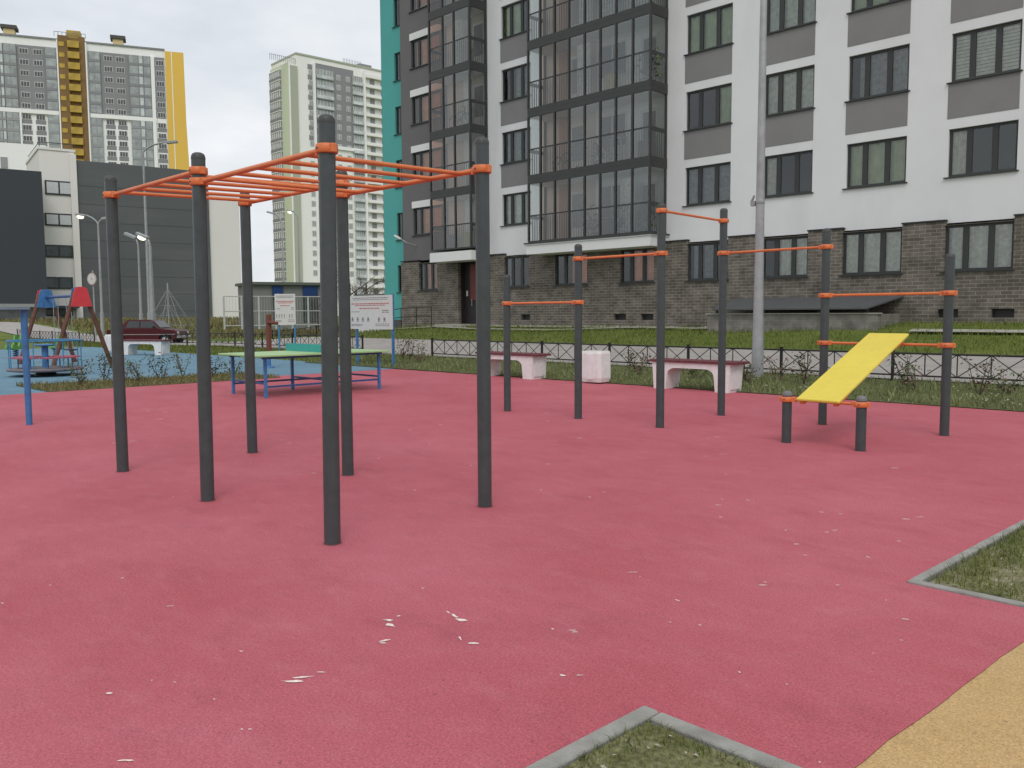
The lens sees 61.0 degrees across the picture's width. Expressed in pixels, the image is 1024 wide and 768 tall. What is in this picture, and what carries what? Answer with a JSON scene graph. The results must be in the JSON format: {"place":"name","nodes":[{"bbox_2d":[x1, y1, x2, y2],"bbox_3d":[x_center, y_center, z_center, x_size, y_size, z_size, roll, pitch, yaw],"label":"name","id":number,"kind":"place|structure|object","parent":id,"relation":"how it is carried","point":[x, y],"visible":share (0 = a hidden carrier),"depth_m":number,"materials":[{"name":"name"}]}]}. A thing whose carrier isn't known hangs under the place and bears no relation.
{"place":"outdoors","nodes":[
{"label":"outdoors","id":0,"kind":"place"},
{"bbox_2d":[0,316,355,339],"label":"grass","id":1,"kind":"structure","parent":0,"point":[84,322],"depth_m":71.28,"materials":[{"name":"plant"}]},
{"bbox_2d":[0,0,380,282],"label":"sky","id":2,"kind":"structure","parent":0,"point":[226,46],"materials":[{"name":"white"}]},
{"bbox_2d":[0,347,397,394],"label":"blue rubber floor","id":3,"kind":"structure","parent":0,"point":[8,381],"depth_m":25.44,"materials":[{"name":"blue rubber"}]},
{"bbox_2d":[5,339,83,375],"bbox_3d":[-11.789,-0.671,21.975,1.764,0.900,1.764,-5,7,-44],"label":"merry go round","id":4,"kind":"object","parent":3,"relation":"on","point":[45,369],"visible":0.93,"depth_m":21.79,"materials":[{"name":"blue metal"}]},
{"bbox_2d":[19,287,111,365],"bbox_3d":[-13.697,-1.690,26.547,1.824,2.449,3.460,-5,7,-44],"label":"swing set","id":5,"kind":"object","parent":3,"relation":"on","point":[78,296],"visible":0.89,"depth_m":25.89,"materials":[{"name":"red metal"}]},
{"bbox_2d":[124,339,172,354],"bbox_3d":[-13.852,-1.393,32.960,2.130,0.575,0.519,2,5,22],"label":"concrete bench","id":6,"kind":"object","parent":3,"relation":"on","point":[131,346],"visible":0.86,"depth_m":32.74,"materials":[{"name":"white concrete"}]},
{"bbox_2d":[266,314,277,367],"bbox_3d":[-6.826,-1.187,24.547,0.436,1.551,0.322,2,5,25],"label":"wooden post","id":7,"kind":"object","parent":3,"relation":"on","point":[269,322],"visible":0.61,"depth_m":24.57,"materials":[{"name":"brown wood"}]},
{"bbox_2d":[0,338,430,364],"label":"grass","id":8,"kind":"structure","parent":0,"point":[147,346],"depth_m":35.89,"materials":[{"name":"green plant"}]},
{"bbox_2d":[0,369,1023,767],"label":"red rubber floor","id":9,"kind":"structure","parent":0,"point":[740,571],"depth_m":5.00,"materials":[{"name":"red rubber"}]},
{"bbox_2d":[0,307,32,424],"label":"blue frame","id":10,"kind":"object","parent":9,"relation":"on","point":[25,357],"visible":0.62,"depth_m":11.91,"materials":[{"name":"paint"}]},
{"bbox_2d":[102,114,492,545],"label":"monkey bars","id":11,"kind":"object","parent":9,"relation":"on","point":[332,185],"visible":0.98,"depth_m":6.86,"materials":[{"name":"metal"}]},
{"bbox_2d":[218,343,388,397],"bbox_3d":[-3.997,-0.305,16.892,2.830,0.945,1.600,-5,7,-44],"label":"table tennis","id":12,"kind":"object","parent":9,"relation":"on","point":[294,350],"visible":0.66,"depth_m":16.62,"materials":[{"name":"blue paint"}]},
{"bbox_2d":[475,351,550,379],"bbox_3d":[0.005,-0.446,20.358,0.519,0.575,2.030,-5,7,-44],"label":"concrete bench","id":13,"kind":"object","parent":9,"relation":"on","point":[533,365],"visible":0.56,"depth_m":19.78,"materials":[{"name":"white concrete"}]},
{"bbox_2d":[582,350,610,382],"bbox_3d":[1.788,-0.376,18.514,0.435,0.654,0.530,-5,7,-44],"label":"concrete bin","id":14,"kind":"object","parent":9,"relation":"on","point":[596,366],"visible":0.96,"depth_m":18.33,"materials":[{"name":"white concrete"}]},
{"bbox_2d":[650,358,749,392],"bbox_3d":[3.583,-0.174,16.762,0.519,0.575,1.930,-5,7,-44],"label":"concrete bench","id":15,"kind":"object","parent":9,"relation":"on","point":[674,367],"visible":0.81,"depth_m":16.40,"materials":[{"name":"white concrete"}]},
{"bbox_2d":[502,203,957,450],"bbox_3d":[2.548,-0.938,11.784,2.005,3.021,5.937,-5,7,-44],"label":"pull up rig","id":16,"kind":"object","parent":9,"relation":"on","point":[836,384],"visible":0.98,"depth_m":11.16,"materials":[{"name":"metal"}]},
{"bbox_2d":[0,322,1023,384],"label":"path","id":17,"kind":"structure","parent":0,"point":[369,343],"depth_m":23.74,"materials":[{"name":"grey concrete"}]},
{"bbox_2d":[106,320,190,341],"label":"parked car","id":18,"kind":"object","parent":17,"relation":"on","point":[145,329],"visible":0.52,"depth_m":45.77,"materials":[{"name":"red paint"}]},
{"bbox_2d":[0,316,1023,767],"bbox_3d":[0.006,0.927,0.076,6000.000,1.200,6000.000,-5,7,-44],"label":"ground","id":19,"kind":"structure","parent":0,"point":[934,336],"depth_m":26.96,"materials":[{"name":"green plant"}]},
{"bbox_2d":[0,142,45,169],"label":"white block","id":20,"kind":"structure","parent":19,"relation":"on","point":[14,156],"depth_m":138.22,"materials":[{"name":"white"}]},
{"bbox_2d":[17,329,94,342],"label":"fence","id":21,"kind":"object","parent":19,"relation":"on","point":[75,335],"visible":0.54,"depth_m":48.68,"materials":[{"name":"black metal"}]},
{"bbox_2d":[75,213,105,335],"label":"street lamp","id":22,"kind":"object","parent":19,"relation":"on","point":[82,216],"visible":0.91,"depth_m":60.22,"materials":[{"name":"metal"}]},
{"bbox_2d":[87,271,96,339],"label":"road sign","id":23,"kind":"object","parent":19,"relation":"on","point":[91,278],"visible":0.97,"depth_m":51.97,"materials":[{"name":"metal"}]},
{"bbox_2d":[0,24,188,169],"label":"yellow tower","id":24,"kind":"structure","parent":19,"relation":"on","point":[117,101],"depth_m":233.50,"materials":[{"name":"gold concrete"}]},
{"bbox_2d":[0,141,240,320],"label":"shopping building","id":25,"kind":"structure","parent":19,"relation":"on","point":[48,239],"depth_m":98.68,"materials":[{"name":"grey metal"}]},
{"bbox_2d":[44,180,70,195],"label":"window","id":26,"kind":"structure","parent":25,"relation":"in","point":[52,187],"depth_m":96.08,"materials":[{"name":"grey glass"}]},
{"bbox_2d":[45,213,71,226],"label":"window","id":27,"kind":"structure","parent":25,"relation":"in","point":[51,219],"depth_m":96.31,"materials":[{"name":"grey glass"}]},
{"bbox_2d":[45,244,72,257],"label":"window","id":28,"kind":"structure","parent":25,"relation":"in","point":[60,251],"depth_m":96.59,"materials":[{"name":"grey glass"}]},
{"bbox_2d":[46,308,72,315],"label":"window","id":29,"kind":"structure","parent":25,"relation":"in","point":[49,311],"depth_m":96.92,"materials":[{"name":"black glass"}]},
{"bbox_2d":[47,277,72,288],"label":"window","id":30,"kind":"structure","parent":25,"relation":"in","point":[52,282],"depth_m":96.81,"materials":[{"name":"black glass"}]},
{"bbox_2d":[124,232,142,319],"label":"street lamp","id":31,"kind":"object","parent":19,"relation":"on","point":[139,279],"visible":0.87,"depth_m":50.10,"materials":[{"name":"metal"}]},
{"bbox_2d":[135,232,155,319],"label":"street lamp","id":32,"kind":"object","parent":19,"relation":"on","point":[152,313],"visible":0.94,"depth_m":48.08,"materials":[{"name":"metal"}]},
{"bbox_2d":[16,370,279,391],"bbox_3d":[-8.065,-0.068,19.780,5.200,0.001,2.300,-5,7,-44],"label":"planting strip","id":33,"kind":"object","parent":19,"relation":"on","point":[158,381],"visible":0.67,"depth_m":19.02,"materials":[{"name":"green plant"}]},
{"bbox_2d":[62,358,92,384],"bbox_3d":[-9.197,-0.228,18.508,0.666,0.660,0.677,4,7,44],"label":"young shrub","id":34,"kind":"object","parent":33,"relation":"on","point":[76,375],"visible":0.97,"depth_m":18.55,"materials":[{"name":"green plant"}]},
{"bbox_2d":[93,354,111,379],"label":"young shrub","id":35,"kind":"object","parent":33,"relation":"on","point":[104,367],"visible":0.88,"depth_m":19.95,"materials":[{"name":"green plant"}]},
{"bbox_2d":[125,358,146,381],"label":"young shrub","id":36,"kind":"object","parent":33,"relation":"on","point":[133,369],"visible":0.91,"depth_m":19.46,"materials":[{"name":"green plant"}]},
{"bbox_2d":[140,352,179,378],"bbox_3d":[-8.162,-0.391,20.120,0.895,0.709,0.587,-1,5,-11],"label":"young shrub","id":37,"kind":"object","parent":33,"relation":"on","point":[161,367],"visible":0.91,"depth_m":20.11,"materials":[{"name":"green plant"}]},
{"bbox_2d":[172,352,194,375],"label":"young shrub","id":38,"kind":"object","parent":33,"relation":"on","point":[178,364],"visible":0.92,"depth_m":21.05,"materials":[{"name":"green plant"}]},
{"bbox_2d":[142,140,177,319],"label":"street lamp","id":39,"kind":"object","parent":19,"relation":"on","point":[146,233],"visible":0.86,"depth_m":60.35,"materials":[{"name":"metal"}]},
{"bbox_2d":[155,283,195,330],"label":"rope pyramid","id":40,"kind":"object","parent":19,"relation":"on","point":[168,305],"visible":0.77,"depth_m":61.81,"materials":[{"name":"fabric"}]},
{"bbox_2d":[165,332,363,348],"bbox_3d":[-10.909,-1.727,35.992,0.060,0.833,16.475,-5,7,-44],"label":"fence","id":41,"kind":"object","parent":19,"relation":"on","point":[241,335],"visible":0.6,"depth_m":36.31,"materials":[{"name":"black metal"}]},
{"bbox_2d":[223,296,320,329],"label":"fence","id":42,"kind":"object","parent":19,"relation":"on","point":[264,311],"visible":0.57,"depth_m":59.33,"materials":[{"name":"white metal"}]},
{"bbox_2d":[266,211,284,281],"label":"street lamp","id":43,"kind":"object","parent":19,"relation":"on","point":[283,278],"visible":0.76,"depth_m":75.11,"materials":[{"name":"metal"}]},
{"bbox_2d":[235,282,320,330],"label":"kiosk","id":44,"kind":"object","parent":19,"relation":"on","point":[296,288],"visible":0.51,"depth_m":71.58,"materials":[{"name":"grey metal"}]},
{"bbox_2d":[303,297,317,320],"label":"dark window","id":45,"kind":"structure","parent":44,"relation":"in","point":[312,317],"depth_m":72.32,"materials":[{"name":"grey glass"}]},
{"bbox_2d":[274,293,295,349],"bbox_3d":[-8.598,-2.302,33.072,0.778,2.273,0.090,0,5,0],"label":"notice board","id":46,"kind":"object","parent":19,"relation":"on","point":[285,310],"visible":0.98,"depth_m":32.99,"materials":[{"name":"blue paint"}]},
{"bbox_2d":[286,209,299,281],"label":"street lamp","id":47,"kind":"object","parent":19,"relation":"on","point":[290,211],"visible":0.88,"depth_m":90.16,"materials":[{"name":"metal"}]},
{"bbox_2d":[272,323,338,338],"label":"fence","id":48,"kind":"object","parent":19,"relation":"on","point":[315,326],"visible":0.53,"depth_m":46.95,"materials":[{"name":"black metal"}]},
{"bbox_2d":[269,52,384,315],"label":"green tower","id":49,"kind":"structure","parent":19,"relation":"on","point":[305,91],"depth_m":249.35,"materials":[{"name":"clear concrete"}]},
{"bbox_2d":[350,273,384,295],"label":"bare tree","id":50,"kind":"object","parent":19,"relation":"on","point":[355,291],"visible":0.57,"depth_m":61.80,"materials":[{"name":"grey plant"}]},
{"bbox_2d":[350,294,394,366],"bbox_3d":[-4.027,-1.483,24.959,0.090,2.140,2.100,-5,7,-44],"label":"notice board","id":51,"kind":"object","parent":19,"relation":"on","point":[372,312],"visible":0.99,"depth_m":24.78,"materials":[{"name":"blue paint"}]},
{"bbox_2d":[564,722,758,767],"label":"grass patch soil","id":52,"kind":"structure","parent":19,"relation":"on","point":[635,760],"depth_m":2.94,"materials":[{"name":"brown soil"}]},
{"bbox_2d":[572,719,778,767],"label":"grass","id":53,"kind":"structure","parent":52,"relation":"on","point":[664,742],"depth_m":2.97,"materials":[{"name":"green plant"}]},
{"bbox_2d":[525,706,801,767],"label":"concrete kerb","id":54,"kind":"structure","parent":19,"relation":"on","point":[565,756],"depth_m":3.02,"materials":[{"name":"grey concrete"}]},
{"bbox_2d":[306,351,1023,411],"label":"grass verge","id":55,"kind":"object","parent":19,"relation":"on","point":[877,398],"depth_m":16.73,"materials":[{"name":"green plant"}]},
{"bbox_2d":[395,334,413,357],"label":"young shrub","id":56,"kind":"object","parent":55,"relation":"on","point":[403,350],"visible":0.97,"depth_m":26.68,"materials":[{"name":"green plant"}]},
{"bbox_2d":[408,340,427,361],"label":"young shrub","id":57,"kind":"object","parent":55,"relation":"on","point":[422,354],"visible":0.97,"depth_m":25.65,"materials":[{"name":"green plant"}]},
{"bbox_2d":[626,351,650,374],"bbox_3d":[2.913,-0.447,19.837,0.564,0.608,0.543,3,6,37],"label":"young shrub","id":58,"kind":"object","parent":55,"relation":"on","point":[641,362],"visible":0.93,"depth_m":19.82,"materials":[{"name":"green plant"}]},
{"bbox_2d":[742,364,759,381],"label":"young shrub","id":59,"kind":"object","parent":55,"relation":"on","point":[748,375],"visible":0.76,"depth_m":17.75,"materials":[{"name":"green plant"}]},
{"bbox_2d":[761,356,796,379],"bbox_3d":[5.411,-0.303,17.686,0.640,0.598,0.649,0,5,2],"label":"young shrub","id":60,"kind":"object","parent":55,"relation":"on","point":[772,369],"visible":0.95,"depth_m":17.75,"materials":[{"name":"green plant"}]},
{"bbox_2d":[790,352,816,383],"bbox_3d":[5.690,-0.279,17.024,0.428,0.692,0.775,0,5,3],"label":"young shrub","id":61,"kind":"object","parent":55,"relation":"on","point":[803,371],"visible":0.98,"depth_m":17.01,"materials":[{"name":"green plant"}]},
{"bbox_2d":[888,352,922,386],"bbox_3d":[7.126,-0.253,15.794,0.431,0.798,0.561,-2,5,-25],"label":"young shrub","id":62,"kind":"object","parent":55,"relation":"on","point":[901,375],"visible":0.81,"depth_m":15.82,"materials":[{"name":"green plant"}]},
{"bbox_2d":[895,362,931,388],"bbox_3d":[7.185,-0.114,15.598,0.622,0.570,0.485,-4,6,-37],"label":"young shrub","id":63,"kind":"object","parent":55,"relation":"on","point":[912,377],"visible":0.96,"depth_m":15.55,"materials":[{"name":"green plant"}]},
{"bbox_2d":[961,356,1001,394],"bbox_3d":[7.948,-0.121,14.722,0.538,0.736,0.644,-5,6,-42],"label":"young shrub","id":64,"kind":"object","parent":55,"relation":"on","point":[982,380],"visible":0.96,"depth_m":14.67,"materials":[{"name":"green plant"}]},
{"bbox_2d":[987,366,1023,393],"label":"young shrub","id":65,"kind":"object","parent":55,"relation":"on","point":[1004,380],"visible":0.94,"depth_m":14.65,"materials":[{"name":"green plant"}]},
{"bbox_2d":[311,319,1023,354],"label":"grass","id":66,"kind":"structure","parent":19,"relation":"on","point":[669,342],"depth_m":28.30,"materials":[{"name":"green plant"}]},
{"bbox_2d":[380,0,1023,327],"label":"apartment building","id":67,"kind":"structure","parent":19,"relation":"on","point":[894,146],"depth_m":33.19,"materials":[{"name":"white paint"}]},
{"bbox_2d":[392,0,399,27],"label":"window","id":68,"kind":"structure","parent":67,"relation":"in","point":[396,25],"depth_m":46.89,"materials":[{"name":"black glass"}]},
{"bbox_2d":[393,53,400,81],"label":"window","id":69,"kind":"structure","parent":67,"relation":"in","point":[397,79],"depth_m":47.10,"materials":[{"name":"black glass"}]},
{"bbox_2d":[408,0,439,12],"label":"window","id":70,"kind":"structure","parent":67,"relation":"in","point":[420,4],"depth_m":44.49,"materials":[{"name":"black glass"}]},
{"bbox_2d":[409,32,439,69],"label":"window","id":71,"kind":"structure","parent":67,"relation":"in","point":[422,44],"depth_m":44.61,"materials":[{"name":"clear glass"}]},
{"bbox_2d":[410,90,439,125],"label":"window","id":72,"kind":"structure","parent":67,"relation":"in","point":[423,101],"depth_m":44.78,"materials":[{"name":"clear glass"}]},
{"bbox_2d":[411,205,441,236],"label":"window","id":73,"kind":"structure","parent":67,"relation":"in","point":[437,210],"depth_m":45.25,"materials":[{"name":"clear glass"}]},
{"bbox_2d":[414,148,440,175],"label":"window","id":74,"kind":"structure","parent":67,"relation":"in","point":[424,161],"depth_m":44.91,"materials":[{"name":"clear glass"}]},
{"bbox_2d":[419,263,437,290],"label":"window","id":75,"kind":"structure","parent":67,"relation":"in","point":[430,268],"depth_m":45.12,"materials":[{"name":"clear glass"}]},
{"bbox_2d":[461,262,475,323],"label":"entrance door","id":76,"kind":"structure","parent":67,"relation":"in","point":[468,270],"depth_m":43.38,"materials":[{"name":"brown metal"}]},
{"bbox_2d":[499,63,530,102],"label":"window","id":77,"kind":"structure","parent":67,"relation":"in","point":[521,71],"depth_m":39.93,"materials":[{"name":"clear glass"}]},
{"bbox_2d":[499,0,530,40],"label":"window","id":78,"kind":"structure","parent":67,"relation":"in","point":[513,15],"depth_m":39.87,"materials":[{"name":"clear glass"}]},
{"bbox_2d":[502,256,528,287],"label":"window","id":79,"kind":"structure","parent":67,"relation":"in","point":[511,270],"depth_m":40.59,"materials":[{"name":"clear glass"}]},
{"bbox_2d":[500,191,531,226],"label":"window","id":80,"kind":"structure","parent":67,"relation":"in","point":[515,205],"depth_m":40.52,"materials":[{"name":"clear glass"}]},
{"bbox_2d":[500,127,531,165],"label":"window","id":81,"kind":"structure","parent":67,"relation":"in","point":[516,141],"depth_m":40.29,"materials":[{"name":"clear glass"}]},
{"bbox_2d":[556,253,587,285],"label":"window","id":82,"kind":"structure","parent":67,"relation":"in","point":[584,263],"depth_m":38.15,"materials":[{"name":"clear glass"}]},
{"bbox_2d":[617,248,654,283],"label":"window","id":83,"kind":"structure","parent":67,"relation":"in","point":[641,267],"depth_m":35.44,"materials":[{"name":"clear glass"}]},
{"bbox_2d":[684,242,728,281],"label":"window","id":84,"kind":"structure","parent":67,"relation":"in","point":[706,259],"depth_m":33.22,"materials":[{"name":"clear glass"}]},
{"bbox_2d":[682,162,731,206],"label":"window","id":85,"kind":"structure","parent":67,"relation":"in","point":[708,184],"depth_m":33.12,"materials":[{"name":"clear glass"}]},
{"bbox_2d":[683,83,731,131],"bbox_3d":[7.433,-10.384,32.765,0.353,1.485,2.150,-5,7,-44],"label":"window","id":86,"kind":"structure","parent":67,"relation":"in","point":[723,101],"depth_m":32.52,"materials":[{"name":"black glass"}]},
{"bbox_2d":[683,3,733,55],"bbox_3d":[7.415,-13.224,32.533,0.352,1.485,2.150,-5,7,-44],"label":"window","id":87,"kind":"structure","parent":67,"relation":"in","point":[713,28],"depth_m":32.66,"materials":[{"name":"green glass"}]},
{"bbox_2d":[764,236,808,278],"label":"window","id":88,"kind":"structure","parent":67,"relation":"in","point":[789,263],"depth_m":30.76,"materials":[{"name":"white glass"}]},
{"bbox_2d":[765,150,813,197],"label":"window","id":89,"kind":"structure","parent":67,"relation":"in","point":[773,164],"depth_m":30.92,"materials":[{"name":"black glass"}]},
{"bbox_2d":[766,65,814,116],"bbox_3d":[9.714,-10.207,30.436,0.354,1.485,2.040,-5,7,-44],"label":"window","id":90,"kind":"structure","parent":67,"relation":"in","point":[790,91],"depth_m":30.53,"materials":[{"name":"white glass"}]},
{"bbox_2d":[767,0,816,34],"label":"window","id":91,"kind":"structure","parent":67,"relation":"in","point":[782,15],"depth_m":30.39,"materials":[{"name":"white glass"}]},
{"bbox_2d":[838,229,902,275],"bbox_3d":[11.820,-4.294,28.573,0.351,1.435,2.120,-5,7,-44],"label":"window","id":92,"kind":"structure","parent":67,"relation":"in","point":[869,252],"depth_m":28.65,"materials":[{"name":"white glass"}]},
{"bbox_2d":[846,0,902,14],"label":"window","id":93,"kind":"structure","parent":67,"relation":"in","point":[857,5],"depth_m":28.32,"materials":[{"name":"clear glass"}]},
{"bbox_2d":[842,136,907,189],"bbox_3d":[11.910,-7.198,28.442,0.352,1.485,2.120,-5,7,-44],"label":"window","id":94,"kind":"structure","parent":67,"relation":"in","point":[879,162],"depth_m":28.54,"materials":[{"name":"clear glass"}]},
{"bbox_2d":[844,44,909,102],"bbox_3d":[11.894,-10.039,28.210,0.353,1.485,2.120,-5,7,-44],"label":"window","id":95,"kind":"structure","parent":67,"relation":"in","point":[885,72],"depth_m":28.21,"materials":[{"name":"grey glass"}]},
{"bbox_2d":[939,221,1014,272],"bbox_3d":[14.084,-4.118,26.262,0.351,1.435,2.080,-5,7,-44],"label":"window","id":96,"kind":"structure","parent":67,"relation":"in","point":[981,246],"depth_m":26.30,"materials":[{"name":"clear glass"}]},
{"bbox_2d":[943,120,1018,178],"bbox_3d":[14.146,-7.025,26.158,0.351,1.485,2.080,-5,7,-44],"label":"window","id":97,"kind":"structure","parent":67,"relation":"in","point":[961,140],"depth_m":26.43,"materials":[{"name":"clear glass"}]},
{"bbox_2d":[946,19,1022,83],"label":"window","id":98,"kind":"structure","parent":67,"relation":"in","point":[1000,32],"depth_m":25.94,"materials":[{"name":"clear glass"}]},
{"bbox_2d":[431,338,1023,380],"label":"fence","id":99,"kind":"object","parent":19,"relation":"on","point":[688,346],"visible":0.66,"depth_m":18.58,"materials":[{"name":"black metal"}]},
{"bbox_2d":[750,0,766,376],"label":"lamp post","id":100,"kind":"object","parent":19,"relation":"on","point":[758,329],"visible":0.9,"depth_m":18.16,"materials":[{"name":"metal"}]},
{"bbox_2d":[705,296,903,331],"bbox_3d":[9.674,-2.203,29.454,1.870,1.480,6.250,-5,7,-44],"label":"cellar shelter","id":101,"kind":"object","parent":19,"relation":"on","point":[740,322],"visible":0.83,"depth_m":28.68,"materials":[{"name":"concrete"}]},
{"bbox_2d":[907,519,1023,607],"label":"concrete kerb","id":102,"kind":"structure","parent":19,"relation":"on","point":[923,579],"depth_m":4.97,"materials":[{"name":"grey concrete"}]},
{"bbox_2d":[928,522,1023,601],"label":"grass","id":103,"kind":"structure","parent":19,"relation":"on","point":[1019,576],"depth_m":4.91,"materials":[{"name":"green plant"}]},
{"bbox_2d":[402,325,706,328],"bbox_3d":[6.677,-2.020,33.227,0.950,0.792,42.300,-5,7,-44],"label":"building apron","id":104,"kind":"object","parent":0,"point":[582,325],"visible":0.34,"depth_m":37.46,"materials":[{"name":"concrete"}]},
{"bbox_2d":[432,326,1023,331],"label":"lawn edging path","id":105,"kind":"structure","parent":0,"point":[969,330],"depth_m":25.16,"materials":[{"name":"concrete"}]},
{"bbox_2d":[856,642,1023,767],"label":"tan rubber floor","id":106,"kind":"structure","parent":0,"point":[977,721],"depth_m":3.12,"materials":[{"name":"beige rubber"}]},
{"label":"footpath","id":107,"kind":"structure","parent":0,"visible":0},
{"bbox_2d":[369,306,431,329],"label":"hand rail","id":108,"kind":"object","parent":107,"relation":"on","point":[416,316],"visible":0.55,"depth_m":43.56,"materials":[{"name":"black metal"}]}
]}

